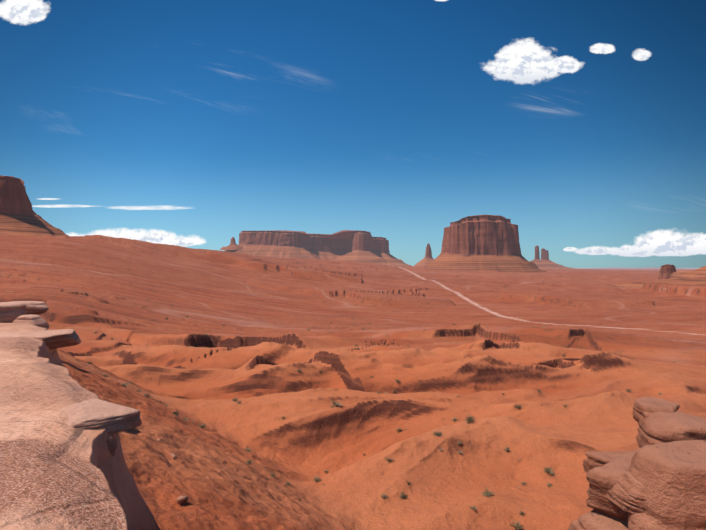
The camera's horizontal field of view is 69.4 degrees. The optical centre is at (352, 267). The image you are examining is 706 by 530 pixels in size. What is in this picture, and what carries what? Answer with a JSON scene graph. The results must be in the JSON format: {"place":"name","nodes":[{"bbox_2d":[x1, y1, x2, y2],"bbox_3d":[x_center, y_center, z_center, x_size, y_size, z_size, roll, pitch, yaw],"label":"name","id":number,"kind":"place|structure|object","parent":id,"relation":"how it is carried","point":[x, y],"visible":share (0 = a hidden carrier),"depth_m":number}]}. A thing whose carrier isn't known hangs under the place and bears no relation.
{"place":"outdoors","nodes":[
{"label":"outdoors","id":0,"kind":"place"},
{"bbox_2d":[0,234,705,529],"bbox_3d":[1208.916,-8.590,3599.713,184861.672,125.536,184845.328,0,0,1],"label":"terrain","id":1,"kind":"structure","parent":0,"point":[57,472],"depth_m":76.33},
{"bbox_2d":[0,303,25,322],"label":"rock","id":2,"kind":"object","parent":1,"relation":"on","point":[10,312],"visible":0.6,"depth_m":30.74},
{"bbox_2d":[0,301,48,314],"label":"rock ledge","id":3,"kind":"object","parent":1,"relation":"on","point":[35,307],"visible":0.58,"depth_m":42.53},
{"bbox_2d":[13,314,48,328],"bbox_3d":[-18.984,3.217,29.864,1.922,0.884,1.798,0,0,1],"label":"rock","id":4,"kind":"object","parent":1,"relation":"on","point":[38,320],"visible":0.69,"depth_m":29.41},
{"bbox_2d":[0,175,69,236],"bbox_3d":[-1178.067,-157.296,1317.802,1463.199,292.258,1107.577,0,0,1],"label":"butte","id":5,"kind":"object","parent":1,"relation":"on","point":[19,215],"visible":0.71,"depth_m":1057.28},
{"bbox_2d":[19,329,80,349],"bbox_3d":[-15.084,3.616,25.469,2.563,0.817,3.487,0,0,45],"label":"lip rock","id":6,"kind":"object","parent":1,"relation":"on","point":[55,339],"visible":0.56,"depth_m":25.05},
{"bbox_2d":[61,398,141,433],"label":"rock slab","id":7,"kind":"structure","parent":1,"relation":"on","point":[99,414],"depth_m":9.55},
{"bbox_2d":[106,434,116,455],"bbox_3d":[-4.740,3.237,9.107,0.862,0.555,0.937,0,0,1],"label":"rock","id":8,"kind":"object","parent":1,"relation":"on","point":[111,440],"visible":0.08,"depth_m":9.23},
{"bbox_2d":[176,496,188,503],"bbox_3d":[-6.758,9.176,20.172,0.438,0.244,0.364,0,0,1],"label":"stone","id":9,"kind":"object","parent":1,"relation":"on","point":[181,499],"visible":0.98,"depth_m":20.09},
{"bbox_2d":[225,230,411,266],"bbox_3d":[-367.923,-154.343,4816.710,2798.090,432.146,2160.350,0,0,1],"label":"mesa","id":10,"kind":"structure","parent":1,"relation":"on","point":[355,246],"depth_m":4488.38},
{"bbox_2d":[220,237,242,249],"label":"rock spire","id":11,"kind":"structure","parent":10,"relation":"on","point":[233,245],"depth_m":4400.99},
{"bbox_2d":[47,290,698,529],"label":"desert shrubs","id":12,"kind":"object","parent":1,"relation":"on","point":[486,492],"visible":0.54,"depth_m":45.09},
{"bbox_2d":[424,214,545,272],"bbox_3d":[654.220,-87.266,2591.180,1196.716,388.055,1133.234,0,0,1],"label":"butte","id":13,"kind":"object","parent":1,"relation":"on","point":[484,242],"visible":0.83,"depth_m":2430.72},
{"bbox_2d":[530,246,554,269],"bbox_3d":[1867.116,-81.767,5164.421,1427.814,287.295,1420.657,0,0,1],"label":"spire","id":14,"kind":"structure","parent":1,"relation":"on","point":[537,261],"depth_m":5120.24},
{"bbox_2d":[541,248,596,270],"bbox_3d":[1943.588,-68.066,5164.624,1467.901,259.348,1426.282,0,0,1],"label":"spire","id":15,"kind":"structure","parent":1,"relation":"on","point":[546,263],"depth_m":5043.51},
{"bbox_2d":[568,512,627,529],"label":"outcrop rock","id":16,"kind":"object","parent":1,"relation":"on","point":[592,521],"visible":0.56,"depth_m":5.76},
{"bbox_2d":[586,450,636,525],"bbox_3d":[3.537,2.791,5.828,1.369,1.066,1.312,0,0,-34],"label":"outcrop rock","id":17,"kind":"object","parent":1,"relation":"on","point":[602,480],"visible":0.29,"depth_m":5.80},
{"bbox_2d":[583,451,630,472],"bbox_3d":[3.572,2.614,6.399,0.737,0.474,1.057,0,0,-39],"label":"outcrop rock","id":18,"kind":"object","parent":17,"relation":"on","point":[592,460],"visible":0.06,"depth_m":6.50},
{"bbox_2d":[605,472,646,513],"bbox_3d":[3.189,2.444,5.527,0.718,0.409,0.763,0,0,1],"label":"outcrop rock","id":19,"kind":"object","parent":17,"relation":"on","point":[627,493],"visible":0.31,"depth_m":5.43},
{"bbox_2d":[601,266,705,288],"bbox_3d":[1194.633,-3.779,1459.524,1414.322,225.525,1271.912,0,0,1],"label":"mesa","id":20,"kind":"structure","parent":1,"relation":"on","point":[697,276],"depth_m":1155.79},
{"bbox_2d":[657,264,675,279],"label":"butte","id":21,"kind":"object","parent":1,"relation":"on","point":[666,271],"visible":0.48,"depth_m":1611.56},
{"bbox_2d":[628,440,705,529],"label":"outcrop rock","id":22,"kind":"object","parent":1,"relation":"on","point":[670,477],"visible":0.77,"depth_m":5.15},
{"bbox_2d":[636,411,705,447],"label":"outcrop rock","id":23,"kind":"object","parent":22,"relation":"on","point":[658,427],"visible":0.69,"depth_m":6.25},
{"bbox_2d":[632,397,679,421],"bbox_3d":[4.112,1.981,6.944,0.550,0.323,0.677,0,0,1],"label":"outcrop rock","id":24,"kind":"object","parent":23,"relation":"on","point":[644,407],"visible":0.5,"depth_m":6.83},
{"bbox_2d":[0,0,705,267],"label":"sky","id":25,"kind":"structure","parent":0,"point":[195,124]},
{"bbox_2d":[412,243,433,266],"bbox_3d":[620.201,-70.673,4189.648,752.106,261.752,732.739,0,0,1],"label":"spire","id":26,"kind":"structure","parent":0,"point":[426,259],"depth_m":4161.33}
]}

